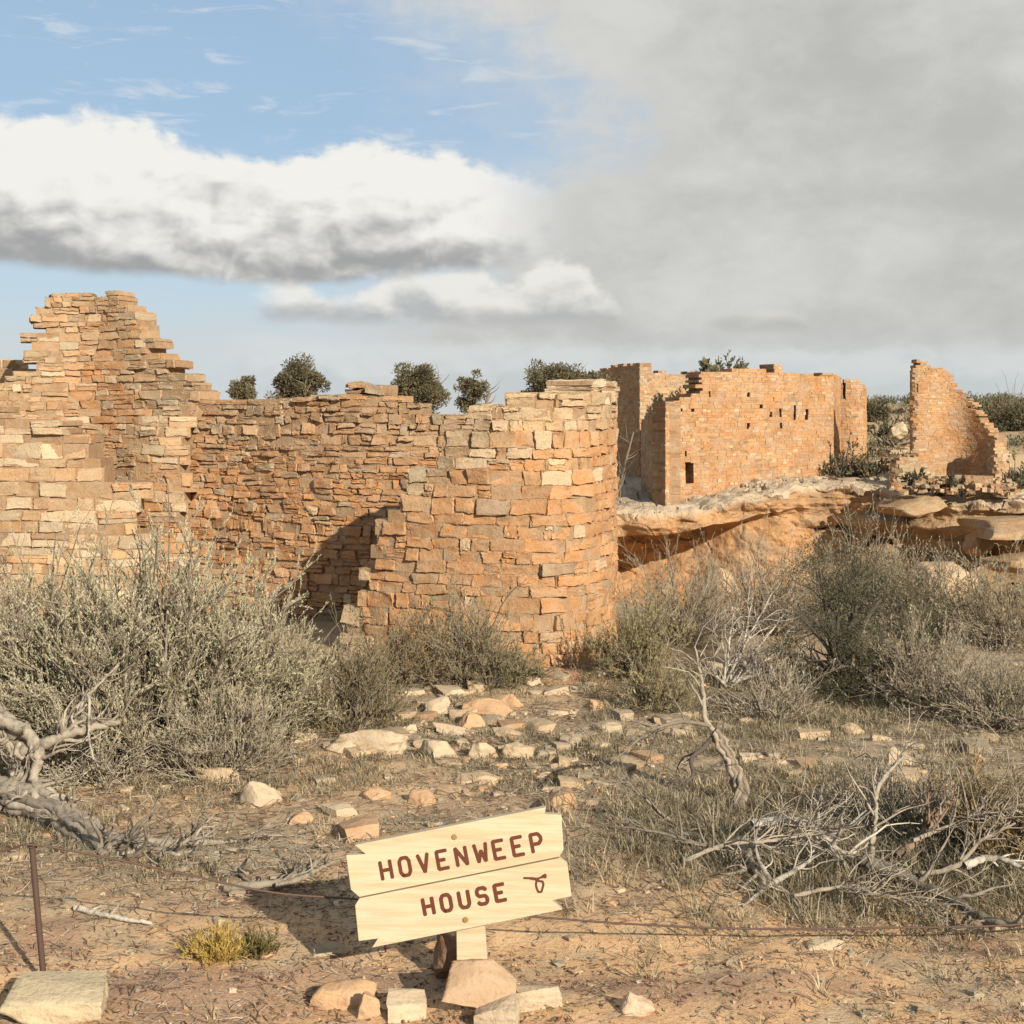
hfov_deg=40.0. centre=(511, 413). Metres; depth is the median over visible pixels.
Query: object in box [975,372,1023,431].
juniper tree
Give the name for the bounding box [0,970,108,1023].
rock
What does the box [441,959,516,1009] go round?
rock
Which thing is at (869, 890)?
fallen branch
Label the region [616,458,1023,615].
canyon cliff
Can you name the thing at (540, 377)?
juniper tree
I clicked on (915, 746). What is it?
rock
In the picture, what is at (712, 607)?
sagebrush
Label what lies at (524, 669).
sagebrush
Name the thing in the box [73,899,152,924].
fallen branch
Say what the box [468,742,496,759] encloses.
rock
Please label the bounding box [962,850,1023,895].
fallen branch
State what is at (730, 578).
boulder
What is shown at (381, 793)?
rock
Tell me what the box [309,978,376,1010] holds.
rock
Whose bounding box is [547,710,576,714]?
rock
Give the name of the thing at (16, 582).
sagebrush
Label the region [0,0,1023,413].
sky
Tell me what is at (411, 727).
rock
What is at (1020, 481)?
rim shrub
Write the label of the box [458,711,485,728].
rock
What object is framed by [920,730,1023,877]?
sagebrush
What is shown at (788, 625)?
sagebrush
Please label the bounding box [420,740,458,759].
rock
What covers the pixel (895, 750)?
rock
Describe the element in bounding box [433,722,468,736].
rock
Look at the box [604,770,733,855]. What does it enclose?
fallen branch
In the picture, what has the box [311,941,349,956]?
rock
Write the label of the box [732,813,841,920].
fallen branch
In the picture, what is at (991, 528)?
boulder
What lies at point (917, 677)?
sagebrush
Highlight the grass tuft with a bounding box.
[174,915,254,973]
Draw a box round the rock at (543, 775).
[533,772,552,779]
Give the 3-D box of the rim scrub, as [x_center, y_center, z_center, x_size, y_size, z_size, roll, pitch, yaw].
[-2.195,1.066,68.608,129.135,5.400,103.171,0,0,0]
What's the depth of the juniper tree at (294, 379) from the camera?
37.64 m
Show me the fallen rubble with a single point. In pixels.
(996, 488)
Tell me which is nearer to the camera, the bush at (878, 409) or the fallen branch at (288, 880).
the fallen branch at (288, 880)
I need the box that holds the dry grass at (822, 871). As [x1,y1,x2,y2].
[0,655,1023,1023]
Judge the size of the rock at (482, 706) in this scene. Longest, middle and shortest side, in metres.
0.308 x 0.184 x 0.124 m
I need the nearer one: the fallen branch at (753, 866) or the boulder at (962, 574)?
the fallen branch at (753, 866)
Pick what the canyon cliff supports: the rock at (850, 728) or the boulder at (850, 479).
the boulder at (850, 479)
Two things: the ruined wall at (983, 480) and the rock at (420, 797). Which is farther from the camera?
the ruined wall at (983, 480)
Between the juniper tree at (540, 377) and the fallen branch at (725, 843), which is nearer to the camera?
the fallen branch at (725, 843)
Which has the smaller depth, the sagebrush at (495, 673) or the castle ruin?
the sagebrush at (495, 673)
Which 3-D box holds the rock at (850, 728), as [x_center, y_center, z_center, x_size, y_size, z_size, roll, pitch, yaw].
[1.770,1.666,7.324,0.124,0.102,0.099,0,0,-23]
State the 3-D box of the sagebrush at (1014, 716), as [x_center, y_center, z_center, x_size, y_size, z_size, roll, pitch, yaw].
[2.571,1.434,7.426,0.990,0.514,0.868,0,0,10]
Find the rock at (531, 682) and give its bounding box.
[523,677,543,686]
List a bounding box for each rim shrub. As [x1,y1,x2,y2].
[694,357,719,371]
[710,349,748,371]
[733,361,749,368]
[821,427,873,478]
[846,445,888,478]
[867,412,909,444]
[901,467,936,492]
[933,471,969,497]
[1001,450,1023,489]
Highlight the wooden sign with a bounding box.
[346,805,570,959]
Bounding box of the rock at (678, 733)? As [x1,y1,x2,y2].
[670,727,696,737]
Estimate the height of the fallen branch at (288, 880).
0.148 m
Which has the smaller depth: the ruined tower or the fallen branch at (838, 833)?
the fallen branch at (838, 833)
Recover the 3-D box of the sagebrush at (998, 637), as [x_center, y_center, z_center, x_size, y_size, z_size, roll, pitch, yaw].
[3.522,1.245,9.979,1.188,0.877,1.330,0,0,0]
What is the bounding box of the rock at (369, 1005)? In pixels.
[357,991,380,1018]
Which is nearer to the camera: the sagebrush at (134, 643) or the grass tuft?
the grass tuft
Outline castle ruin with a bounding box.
[599,363,866,505]
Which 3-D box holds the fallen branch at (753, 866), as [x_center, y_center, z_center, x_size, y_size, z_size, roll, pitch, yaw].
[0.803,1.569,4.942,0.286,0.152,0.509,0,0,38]
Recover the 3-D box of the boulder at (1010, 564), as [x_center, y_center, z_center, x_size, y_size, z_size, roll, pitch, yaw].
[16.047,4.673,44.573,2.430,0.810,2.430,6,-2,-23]
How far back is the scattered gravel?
6.12 m
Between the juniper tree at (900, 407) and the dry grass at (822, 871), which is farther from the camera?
the juniper tree at (900, 407)
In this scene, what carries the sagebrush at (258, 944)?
on the ground at (508, 938)
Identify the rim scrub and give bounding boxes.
[867,390,1023,459]
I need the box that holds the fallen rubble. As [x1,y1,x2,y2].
[833,443,1019,496]
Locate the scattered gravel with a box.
[0,660,1023,1023]
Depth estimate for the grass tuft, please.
4.20 m
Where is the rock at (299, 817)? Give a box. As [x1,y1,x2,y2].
[289,811,314,824]
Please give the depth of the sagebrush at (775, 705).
7.68 m
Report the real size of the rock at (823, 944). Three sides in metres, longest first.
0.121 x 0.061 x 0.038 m
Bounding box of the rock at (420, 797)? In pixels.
[407,789,435,806]
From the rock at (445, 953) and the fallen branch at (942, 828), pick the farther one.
the fallen branch at (942, 828)
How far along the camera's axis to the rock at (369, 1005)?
3.85 m
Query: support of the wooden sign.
on the ground at (508, 938)
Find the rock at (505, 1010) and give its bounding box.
[473,993,519,1023]
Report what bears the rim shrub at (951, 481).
on the boulder at (922, 504)
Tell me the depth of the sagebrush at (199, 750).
6.42 m
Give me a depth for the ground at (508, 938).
4.47 m
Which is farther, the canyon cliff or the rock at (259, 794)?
the canyon cliff
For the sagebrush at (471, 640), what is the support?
on the ground at (508, 938)
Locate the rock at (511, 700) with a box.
[500,694,521,710]
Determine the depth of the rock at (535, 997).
3.88 m
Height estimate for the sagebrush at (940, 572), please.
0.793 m
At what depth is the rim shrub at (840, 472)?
52.43 m
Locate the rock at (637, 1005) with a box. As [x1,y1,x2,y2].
[620,991,654,1016]
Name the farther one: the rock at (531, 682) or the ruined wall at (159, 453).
the ruined wall at (159, 453)
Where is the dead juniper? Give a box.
[0,614,325,881]
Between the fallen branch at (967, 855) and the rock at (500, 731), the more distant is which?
the rock at (500, 731)
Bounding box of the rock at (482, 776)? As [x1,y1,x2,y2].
[452,771,500,785]
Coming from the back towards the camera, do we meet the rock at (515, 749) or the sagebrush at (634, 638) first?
the sagebrush at (634, 638)
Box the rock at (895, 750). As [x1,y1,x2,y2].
[886,746,917,766]
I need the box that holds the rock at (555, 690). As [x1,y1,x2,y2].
[544,685,568,694]
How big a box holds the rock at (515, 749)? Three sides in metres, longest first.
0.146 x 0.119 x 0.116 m
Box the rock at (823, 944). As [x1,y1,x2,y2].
[806,938,843,950]
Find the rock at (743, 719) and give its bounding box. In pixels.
[738,716,753,723]
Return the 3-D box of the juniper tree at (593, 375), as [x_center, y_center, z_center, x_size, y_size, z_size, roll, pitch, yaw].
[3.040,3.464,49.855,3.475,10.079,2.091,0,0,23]
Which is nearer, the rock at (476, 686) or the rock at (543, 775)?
the rock at (543, 775)
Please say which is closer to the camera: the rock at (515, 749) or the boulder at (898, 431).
the rock at (515, 749)
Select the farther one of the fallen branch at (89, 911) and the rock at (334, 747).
the rock at (334, 747)
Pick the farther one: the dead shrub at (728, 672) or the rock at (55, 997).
the dead shrub at (728, 672)
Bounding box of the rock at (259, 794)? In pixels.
[239,781,282,807]
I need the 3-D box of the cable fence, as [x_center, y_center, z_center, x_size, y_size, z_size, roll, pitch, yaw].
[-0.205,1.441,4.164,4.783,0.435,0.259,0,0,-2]
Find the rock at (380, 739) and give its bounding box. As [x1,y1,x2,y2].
[334,729,408,754]
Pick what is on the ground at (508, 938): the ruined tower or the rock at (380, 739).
the rock at (380, 739)
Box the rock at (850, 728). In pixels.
[839,722,864,734]
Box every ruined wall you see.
[0,290,217,467]
[0,359,35,382]
[0,405,170,630]
[110,405,198,611]
[182,381,504,622]
[339,379,619,667]
[964,475,992,499]
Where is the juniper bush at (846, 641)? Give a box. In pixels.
[755,508,971,707]
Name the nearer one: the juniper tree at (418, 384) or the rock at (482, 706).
the rock at (482, 706)
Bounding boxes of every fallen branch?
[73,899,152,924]
[223,833,337,892]
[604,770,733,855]
[682,702,900,884]
[692,835,794,896]
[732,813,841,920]
[750,769,920,880]
[793,842,1020,947]
[820,722,901,829]
[843,707,934,856]
[860,812,1023,936]
[893,760,983,861]
[912,708,1023,842]
[921,762,1023,897]
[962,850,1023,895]
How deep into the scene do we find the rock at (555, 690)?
8.22 m
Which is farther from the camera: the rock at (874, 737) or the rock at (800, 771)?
the rock at (874, 737)
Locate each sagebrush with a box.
[0,473,335,793]
[0,503,148,767]
[0,546,73,632]
[0,657,201,802]
[120,549,361,760]
[128,657,321,792]
[229,918,287,960]
[273,592,432,740]
[328,590,478,694]
[392,564,540,689]
[455,639,531,692]
[487,634,558,687]
[574,576,712,697]
[599,649,708,714]
[611,507,773,655]
[682,494,870,642]
[706,628,848,726]
[756,480,974,640]
[797,733,1023,863]
[817,590,1022,723]
[862,534,1017,646]
[903,633,1023,737]
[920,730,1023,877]
[922,527,1023,654]
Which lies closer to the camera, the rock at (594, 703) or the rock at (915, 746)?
the rock at (915, 746)
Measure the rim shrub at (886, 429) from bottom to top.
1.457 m
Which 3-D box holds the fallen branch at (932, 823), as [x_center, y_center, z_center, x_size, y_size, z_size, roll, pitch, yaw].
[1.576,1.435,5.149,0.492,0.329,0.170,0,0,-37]
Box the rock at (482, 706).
[462,698,511,717]
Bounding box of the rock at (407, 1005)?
[386,988,426,1022]
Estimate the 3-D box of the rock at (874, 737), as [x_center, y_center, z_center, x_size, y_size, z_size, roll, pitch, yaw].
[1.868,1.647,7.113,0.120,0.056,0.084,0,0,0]
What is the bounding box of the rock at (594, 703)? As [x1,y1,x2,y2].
[584,699,607,710]
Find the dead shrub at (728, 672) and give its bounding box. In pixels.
[698,557,833,688]
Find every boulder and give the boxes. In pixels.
[701,568,736,602]
[836,477,861,481]
[874,491,947,517]
[886,422,907,439]
[903,561,979,606]
[957,516,1023,539]
[962,530,993,556]
[979,552,1023,573]
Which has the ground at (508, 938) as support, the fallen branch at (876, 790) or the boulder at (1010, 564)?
the fallen branch at (876, 790)
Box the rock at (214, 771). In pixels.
[192,767,239,784]
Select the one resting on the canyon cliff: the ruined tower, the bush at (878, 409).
the ruined tower
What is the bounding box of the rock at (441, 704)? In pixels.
[425,696,450,714]
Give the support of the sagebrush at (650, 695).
on the ground at (508, 938)
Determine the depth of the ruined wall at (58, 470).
11.03 m
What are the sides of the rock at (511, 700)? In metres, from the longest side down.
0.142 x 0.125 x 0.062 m
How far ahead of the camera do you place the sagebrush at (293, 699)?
6.99 m
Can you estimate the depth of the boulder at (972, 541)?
45.73 m
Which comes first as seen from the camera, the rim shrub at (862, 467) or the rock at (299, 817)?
the rock at (299, 817)
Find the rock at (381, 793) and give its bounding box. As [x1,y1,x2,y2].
[363,788,390,799]
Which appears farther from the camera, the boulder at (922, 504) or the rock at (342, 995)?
the boulder at (922, 504)
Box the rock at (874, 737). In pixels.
[869,735,891,740]
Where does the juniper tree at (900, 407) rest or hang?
on the ground at (508, 938)
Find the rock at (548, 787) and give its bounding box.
[537,786,555,791]
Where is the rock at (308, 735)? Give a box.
[290,732,317,742]
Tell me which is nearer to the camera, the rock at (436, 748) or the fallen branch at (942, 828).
the fallen branch at (942, 828)
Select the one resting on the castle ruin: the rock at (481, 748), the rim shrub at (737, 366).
the rim shrub at (737, 366)
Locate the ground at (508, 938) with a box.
[0,404,1023,1023]
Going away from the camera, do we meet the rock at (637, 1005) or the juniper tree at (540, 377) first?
the rock at (637, 1005)
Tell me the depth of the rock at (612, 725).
7.24 m
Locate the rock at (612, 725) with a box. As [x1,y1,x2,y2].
[593,721,622,733]
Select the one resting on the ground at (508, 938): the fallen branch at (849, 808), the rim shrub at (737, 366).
the fallen branch at (849, 808)
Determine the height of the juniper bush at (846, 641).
1.222 m
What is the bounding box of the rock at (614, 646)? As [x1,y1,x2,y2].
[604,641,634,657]
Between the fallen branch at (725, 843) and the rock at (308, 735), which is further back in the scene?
the rock at (308, 735)
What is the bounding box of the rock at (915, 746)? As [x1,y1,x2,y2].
[905,740,925,748]
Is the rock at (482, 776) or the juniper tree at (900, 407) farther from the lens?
the juniper tree at (900, 407)
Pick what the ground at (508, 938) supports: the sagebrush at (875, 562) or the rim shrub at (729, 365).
the sagebrush at (875, 562)
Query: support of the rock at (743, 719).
on the ground at (508, 938)
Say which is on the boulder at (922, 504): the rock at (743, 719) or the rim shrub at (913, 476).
the rim shrub at (913, 476)
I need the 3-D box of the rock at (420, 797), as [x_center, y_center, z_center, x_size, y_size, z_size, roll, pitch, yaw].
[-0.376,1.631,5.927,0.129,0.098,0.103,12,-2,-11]
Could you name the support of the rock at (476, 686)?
on the ground at (508, 938)
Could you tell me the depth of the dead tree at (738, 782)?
5.84 m
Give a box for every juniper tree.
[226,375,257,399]
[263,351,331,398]
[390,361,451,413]
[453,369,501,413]
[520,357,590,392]
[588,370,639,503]
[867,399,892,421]
[892,403,906,413]
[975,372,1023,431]
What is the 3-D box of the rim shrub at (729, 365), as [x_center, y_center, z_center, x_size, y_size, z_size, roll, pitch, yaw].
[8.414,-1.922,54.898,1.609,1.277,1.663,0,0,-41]
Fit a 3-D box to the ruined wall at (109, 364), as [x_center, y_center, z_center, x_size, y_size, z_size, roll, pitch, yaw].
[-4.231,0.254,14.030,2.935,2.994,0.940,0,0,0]
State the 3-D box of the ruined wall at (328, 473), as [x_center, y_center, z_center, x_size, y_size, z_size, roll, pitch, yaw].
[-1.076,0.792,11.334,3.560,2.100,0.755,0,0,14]
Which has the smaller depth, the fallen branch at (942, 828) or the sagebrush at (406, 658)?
the fallen branch at (942, 828)
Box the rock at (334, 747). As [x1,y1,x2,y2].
[325,740,354,753]
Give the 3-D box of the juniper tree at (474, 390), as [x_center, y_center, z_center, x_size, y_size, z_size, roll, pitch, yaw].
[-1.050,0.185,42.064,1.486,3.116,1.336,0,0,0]
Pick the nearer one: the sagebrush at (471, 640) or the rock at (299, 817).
the rock at (299, 817)
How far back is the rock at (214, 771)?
6.32 m
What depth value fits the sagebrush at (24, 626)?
6.89 m
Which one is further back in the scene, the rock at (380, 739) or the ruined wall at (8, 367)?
the ruined wall at (8, 367)
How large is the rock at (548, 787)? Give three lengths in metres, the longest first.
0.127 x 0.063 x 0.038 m
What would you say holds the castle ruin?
on the canyon cliff
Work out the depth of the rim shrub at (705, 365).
54.12 m
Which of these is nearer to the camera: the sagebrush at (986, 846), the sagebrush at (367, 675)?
the sagebrush at (986, 846)
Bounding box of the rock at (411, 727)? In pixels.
[402,724,416,732]
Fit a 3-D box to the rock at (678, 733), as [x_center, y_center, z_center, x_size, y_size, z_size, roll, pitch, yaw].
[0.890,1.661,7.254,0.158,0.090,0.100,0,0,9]
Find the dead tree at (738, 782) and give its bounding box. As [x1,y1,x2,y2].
[583,609,749,843]
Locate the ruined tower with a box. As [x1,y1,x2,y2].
[889,359,1013,489]
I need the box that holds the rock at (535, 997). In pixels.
[516,984,562,1011]
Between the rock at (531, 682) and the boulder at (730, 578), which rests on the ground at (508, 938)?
the rock at (531, 682)
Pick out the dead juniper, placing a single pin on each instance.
(26, 791)
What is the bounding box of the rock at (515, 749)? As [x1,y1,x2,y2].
[502,742,534,758]
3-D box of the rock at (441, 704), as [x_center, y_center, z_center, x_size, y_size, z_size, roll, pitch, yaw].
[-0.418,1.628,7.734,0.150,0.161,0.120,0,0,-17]
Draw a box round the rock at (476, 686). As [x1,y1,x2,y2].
[467,680,484,691]
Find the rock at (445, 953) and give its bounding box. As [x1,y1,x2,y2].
[433,933,456,978]
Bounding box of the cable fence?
[0,842,1023,970]
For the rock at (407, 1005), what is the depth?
3.85 m
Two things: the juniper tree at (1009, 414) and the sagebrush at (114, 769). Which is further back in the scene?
the juniper tree at (1009, 414)
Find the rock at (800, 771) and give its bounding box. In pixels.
[788,769,807,777]
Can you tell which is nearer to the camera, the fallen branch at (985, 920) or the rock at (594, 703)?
the fallen branch at (985, 920)
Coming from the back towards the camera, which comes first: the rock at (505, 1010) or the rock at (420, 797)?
the rock at (420, 797)
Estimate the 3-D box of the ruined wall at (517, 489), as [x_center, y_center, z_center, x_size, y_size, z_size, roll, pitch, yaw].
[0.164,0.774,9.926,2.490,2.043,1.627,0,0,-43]
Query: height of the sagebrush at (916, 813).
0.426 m
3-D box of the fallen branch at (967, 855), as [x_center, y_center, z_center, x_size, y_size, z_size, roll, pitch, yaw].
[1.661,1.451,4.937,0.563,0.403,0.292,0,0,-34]
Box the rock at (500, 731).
[492,727,527,736]

